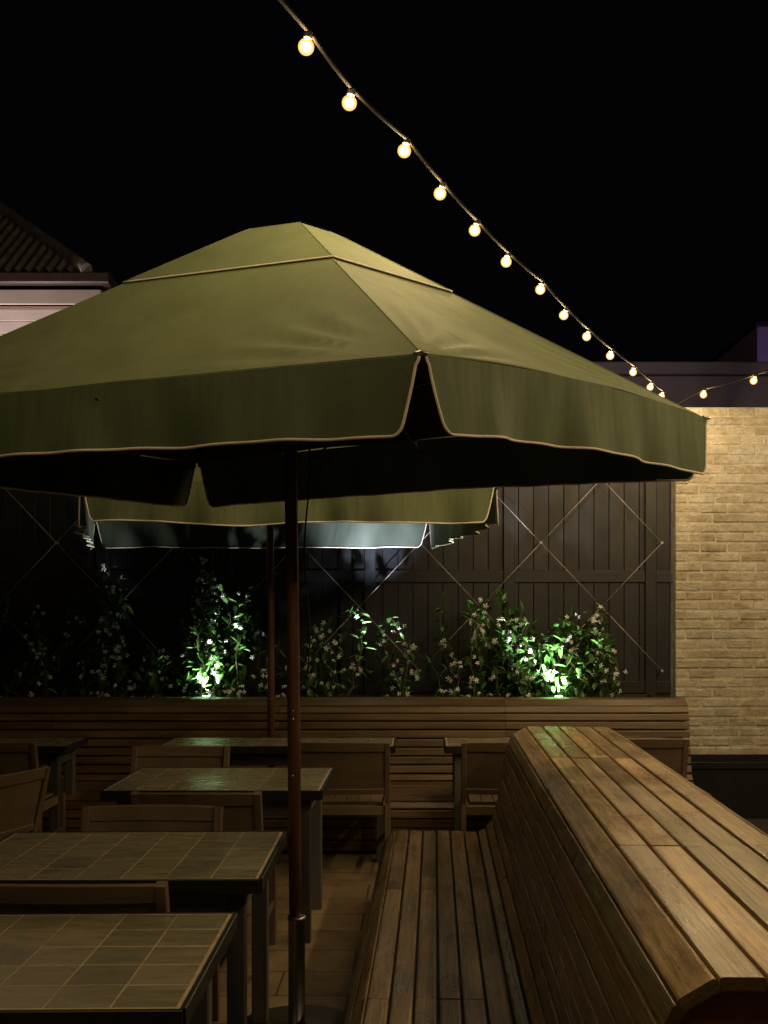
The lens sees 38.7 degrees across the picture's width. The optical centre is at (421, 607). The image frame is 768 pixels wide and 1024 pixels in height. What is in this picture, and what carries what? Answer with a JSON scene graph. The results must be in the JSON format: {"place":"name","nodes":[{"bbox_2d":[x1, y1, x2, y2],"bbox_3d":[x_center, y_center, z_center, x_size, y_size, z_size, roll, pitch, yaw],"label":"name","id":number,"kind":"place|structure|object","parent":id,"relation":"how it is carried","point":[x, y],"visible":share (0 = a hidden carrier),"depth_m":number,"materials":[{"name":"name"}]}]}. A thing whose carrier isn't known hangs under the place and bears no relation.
{"place":"outdoors","nodes":[
{"label":"outdoors","id":0,"kind":"place"},
{"bbox_2d":[0,201,118,335],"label":"weatherboard house","id":1,"kind":"structure","parent":0,"point":[28,246],"depth_m":13.19,"materials":[{"name":"wood"}]},
{"bbox_2d":[212,851,378,1023],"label":"courtyard paving","id":2,"kind":"structure","parent":0,"point":[338,923],"depth_m":5.33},
{"bbox_2d":[0,765,50,839],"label":"timber chair","id":3,"kind":"object","parent":2,"relation":"on","point":[22,795],"visible":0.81,"depth_m":5.28,"materials":[{"name":"brown wood"}]},
{"bbox_2d":[0,741,64,831],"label":"timber chair","id":4,"kind":"object","parent":2,"relation":"on","point":[18,756],"visible":0.43,"depth_m":6.41,"materials":[{"name":"brown wood"}]},
{"bbox_2d":[0,737,86,831],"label":"long table","id":5,"kind":"object","parent":2,"relation":"on","point":[54,753],"visible":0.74,"depth_m":6.90,"materials":[{"name":"wood"}]},
{"bbox_2d":[0,881,169,912],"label":"timber chair","id":6,"kind":"object","parent":2,"relation":"on","point":[76,898],"visible":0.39,"depth_m":3.09,"materials":[{"name":"brown wood"}]},
{"bbox_2d":[0,912,236,1023],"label":"dining table","id":7,"kind":"object","parent":2,"relation":"on","point":[117,968],"visible":1,"depth_m":2.65,"materials":[{"name":"tile"}]},
{"bbox_2d":[0,831,286,1023],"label":"dining table","id":8,"kind":"object","parent":2,"relation":"on","point":[214,871],"visible":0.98,"depth_m":3.72,"materials":[{"name":"tile"}]},
{"bbox_2d":[80,804,223,1021],"bbox_3d":[-1.060,1.189,4.050,0.552,0.816,0.607,0,0,0],"label":"timber chair","id":9,"kind":"object","parent":2,"relation":"on","point":[154,817],"visible":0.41,"depth_m":4.31,"materials":[{"name":"brown wood"}]},
{"bbox_2d":[130,745,229,772],"bbox_3d":[-1.360,1.189,5.920,0.552,0.816,0.607,0,0,0],"label":"timber chair","id":10,"kind":"object","parent":2,"relation":"on","point":[180,756],"visible":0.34,"depth_m":6.18,"materials":[{"name":"brown wood"}]},
{"bbox_2d":[130,791,276,944],"bbox_3d":[-0.955,1.189,4.910,0.552,0.816,0.607,0,0,0],"label":"timber chair","id":11,"kind":"object","parent":2,"relation":"on","point":[242,811],"visible":0.26,"depth_m":4.64,"materials":[{"name":"brown wood"}]},
{"bbox_2d":[100,767,334,942],"bbox_3d":[-0.990,1.228,5.520,1.047,0.737,0.760,0,0,0],"label":"dining table","id":12,"kind":"object","parent":2,"relation":"on","point":[271,783],"visible":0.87,"depth_m":5.36,"materials":[{"name":"tile"}]},
{"bbox_2d":[160,737,396,861],"bbox_3d":[-0.900,1.228,7.030,1.472,0.737,0.471,0,0,0],"label":"long table","id":13,"kind":"object","parent":2,"relation":"on","point":[258,751],"visible":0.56,"depth_m":6.87,"materials":[{"name":"tile"}]},
{"bbox_2d":[74,446,498,766],"bbox_3d":[-1.083,0.093,7.460,3.057,3.006,2.629,0,0,0],"label":"patio umbrella","id":14,"kind":"object","parent":2,"relation":"on","point":[402,520],"visible":0.51,"depth_m":6.54,"materials":[{"name":"green fabric"}]},
{"bbox_2d":[0,694,655,696],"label":"planter box","id":15,"kind":"object","parent":2,"relation":"on","point":[334,695],"depth_m":8.84,"materials":[{"name":"wood"}]},
{"bbox_2d":[0,598,85,696],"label":"jasmine plant","id":16,"kind":"object","parent":15,"relation":"in","point":[37,649],"visible":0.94,"depth_m":8.46,"materials":[{"name":"green plant"}]},
{"bbox_2d":[48,564,165,696],"bbox_3d":[-2.412,0.214,8.437,0.883,1.118,0.553,0,0,-22],"label":"jasmine plant","id":17,"kind":"object","parent":15,"relation":"in","point":[122,646],"visible":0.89,"depth_m":8.48,"materials":[{"name":"green plant"}]},
{"bbox_2d":[132,623,206,696],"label":"jasmine plant","id":18,"kind":"object","parent":15,"relation":"in","point":[156,660],"visible":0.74,"depth_m":8.43,"materials":[{"name":"green plant"}]},
{"bbox_2d":[157,557,267,696],"bbox_3d":[-1.604,0.204,8.413,0.938,1.223,0.637,0,0,0],"label":"jasmine plant","id":19,"kind":"object","parent":15,"relation":"in","point":[203,676],"visible":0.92,"depth_m":8.41,"materials":[{"name":"green plant"}]},
{"bbox_2d":[248,612,331,696],"bbox_3d":[-1.036,0.405,8.448,0.709,0.743,0.622,0,0,0],"label":"jasmine plant","id":20,"kind":"object","parent":15,"relation":"in","point":[262,685],"visible":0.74,"depth_m":8.52,"materials":[{"name":"green plant"}]},
{"bbox_2d":[301,603,380,696],"bbox_3d":[-0.632,0.362,8.404,0.628,0.815,0.580,0,0,0],"label":"jasmine plant","id":21,"kind":"object","parent":15,"relation":"in","point":[315,681],"visible":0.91,"depth_m":8.43,"materials":[{"name":"green plant"}]},
{"bbox_2d":[370,617,442,696],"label":"jasmine plant","id":22,"kind":"object","parent":15,"relation":"in","point":[396,682],"visible":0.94,"depth_m":8.50,"materials":[{"name":"green plant"}]},
{"bbox_2d":[410,590,500,696],"bbox_3d":[0.247,0.323,8.469,0.593,0.937,0.666,0,0,-45],"label":"jasmine plant","id":23,"kind":"object","parent":15,"relation":"in","point":[481,676],"visible":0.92,"depth_m":8.46,"materials":[{"name":"green plant"}]},
{"bbox_2d":[456,588,565,696],"bbox_3d":[0.706,0.333,8.437,0.892,0.973,0.645,0,0,0],"label":"jasmine plant","id":24,"kind":"object","parent":15,"relation":"in","point":[503,655],"visible":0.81,"depth_m":8.45,"materials":[{"name":"green plant"}]},
{"bbox_2d":[500,612,615,696],"bbox_3d":[1.061,0.426,8.406,0.964,0.794,0.645,0,0,0],"label":"jasmine plant","id":25,"kind":"object","parent":15,"relation":"in","point":[558,679],"visible":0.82,"depth_m":8.35,"materials":[{"name":"green plant"}]},
{"bbox_2d":[540,600,626,696],"bbox_3d":[1.240,0.360,8.438,0.663,0.849,0.713,0,0,0],"label":"jasmine plant","id":26,"kind":"object","parent":15,"relation":"in","point":[605,662],"visible":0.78,"depth_m":8.47,"materials":[{"name":"green plant"}]},
{"bbox_2d":[0,436,670,696],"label":"timber fence","id":27,"kind":"object","parent":2,"relation":"on","point":[601,542],"visible":0.21,"depth_m":8.98,"materials":[{"name":"black wood"}]},
{"bbox_2d":[0,483,663,671],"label":"wire trellis","id":28,"kind":"object","parent":27,"relation":"attached to","point":[419,670],"visible":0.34,"depth_m":8.88,"materials":[{"name":"grey metal"}]},
{"bbox_2d":[300,741,390,839],"bbox_3d":[-0.460,1.189,6.660,0.552,0.816,0.607,0,0,0],"label":"timber chair","id":29,"kind":"object","parent":2,"relation":"on","point":[362,774],"visible":0.71,"depth_m":6.42,"materials":[{"name":"brown wood"}]},
{"bbox_2d":[0,221,710,1023],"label":"patio umbrella","id":30,"kind":"object","parent":2,"relation":"on","point":[236,365],"visible":1,"depth_m":3.67,"materials":[{"name":"green fabric"}]},
{"bbox_2d":[304,441,332,672],"bbox_3d":[-0.377,-0.231,4.000,0.111,0.942,0.047,0,0,0],"label":"adjusting cord","id":31,"kind":"object","parent":30,"relation":"hanging from","point":[323,463],"visible":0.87,"depth_m":4.02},
{"bbox_2d":[0,697,711,850],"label":"banquette bench","id":32,"kind":"object","parent":2,"relation":"on","point":[113,730],"visible":0.42,"depth_m":7.72,"materials":[{"name":"brown wood"}]},
{"bbox_2d":[461,741,508,835],"bbox_3d":[0.510,1.189,6.660,0.552,0.816,0.607,0,0,0],"label":"timber chair","id":33,"kind":"object","parent":2,"relation":"on","point":[482,765],"visible":0.38,"depth_m":6.42,"materials":[{"name":"brown wood"}]},
{"bbox_2d":[443,737,663,830],"bbox_3d":[0.880,1.228,7.030,1.472,0.737,0.471,0,0,0],"label":"long table","id":34,"kind":"object","parent":2,"relation":"on","point":[451,745],"visible":0.21,"depth_m":6.86,"materials":[{"name":"wood"}]},
{"bbox_2d":[344,726,767,1023],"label":"slatted bench","id":35,"kind":"object","parent":2,"relation":"on","point":[599,875],"visible":1,"depth_m":3.39,"materials":[{"name":"brown wood"}]},
{"bbox_2d":[626,738,688,778],"bbox_3d":[1.330,1.189,6.840,0.552,0.816,0.607,0,0,0],"label":"timber chair","id":36,"kind":"object","parent":2,"relation":"on","point":[671,753],"visible":0.21,"depth_m":6.57,"materials":[{"name":"brown wood"}]},
{"bbox_2d":[0,0,767,361],"label":"sky","id":37,"kind":"structure","parent":0,"point":[617,150],"materials":[{"name":"black"}]},
{"bbox_2d":[278,0,663,396],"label":"festoon cable","id":38,"kind":"object","parent":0,"point":[296,17],"visible":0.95,"depth_m":4.33,"materials":[{"name":"brown rubber"}]},
{"bbox_2d":[304,31,312,39],"bbox_3d":[-0.367,-1.808,3.500,0.051,0.074,0.051,11,7,0],"label":"bulb socket","id":39,"kind":"object","parent":38,"relation":"hanging from","point":[307,35],"visible":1,"depth_m":3.49,"materials":[{"name":"black plastic"}]},
{"bbox_2d":[347,88,355,95],"bbox_3d":[-0.246,-1.754,3.772,0.051,0.074,0.051,11,7,0],"label":"bulb socket","id":40,"kind":"object","parent":38,"relation":"hanging from","point":[350,92],"visible":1,"depth_m":3.76,"materials":[{"name":"black plastic"}]},
{"bbox_2d":[403,138,410,145],"bbox_3d":[-0.062,-1.761,4.186,0.051,0.074,0.051,15,3,0],"label":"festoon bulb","id":41,"kind":"object","parent":38,"relation":"hanging from","point":[407,142],"visible":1,"depth_m":4.18,"materials":[{"name":"glass"}]},
{"bbox_2d":[439,181,445,187],"bbox_3d":[0.080,-1.719,4.506,0.051,0.074,0.051,17,9,0],"label":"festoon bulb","id":42,"kind":"object","parent":38,"relation":"hanging from","point":[442,184],"visible":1,"depth_m":4.49,"materials":[{"name":"glass"}]},
{"bbox_2d":[474,219,479,225],"bbox_3d":[0.241,-1.693,4.869,0.051,0.074,0.051,17,5,0],"label":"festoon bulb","id":43,"kind":"object","parent":38,"relation":"hanging from","point":[477,222],"visible":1,"depth_m":4.86,"materials":[{"name":"glass"}]},
{"bbox_2d":[593,362,767,406],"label":"rendered building","id":44,"kind":"structure","parent":0,"point":[677,382],"depth_m":10.00,"materials":[{"name":"paint"}]},
{"bbox_2d":[678,370,767,404],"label":"festoon cable","id":45,"kind":"object","parent":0,"point":[730,382],"visible":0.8,"depth_m":7.93,"materials":[{"name":"brown rubber"}]},
{"bbox_2d":[709,321,767,361],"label":"distant building","id":46,"kind":"structure","parent":0,"point":[750,344],"depth_m":21.42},
{"bbox_2d":[745,819,767,834],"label":"ground","id":47,"kind":"structure","parent":0,"point":[761,824],"depth_m":8.12,"materials":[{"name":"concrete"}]},
{"bbox_2d":[670,407,767,753],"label":"brick wall","id":48,"kind":"structure","parent":47,"relation":"on","point":[719,595],"depth_m":8.90,"materials":[{"name":"beige brick"}]},
{"bbox_2d":[688,754,767,818],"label":"steel planter","id":49,"kind":"object","parent":47,"relation":"on","point":[737,784],"depth_m":8.30,"materials":[{"name":"metal"}]}
]}

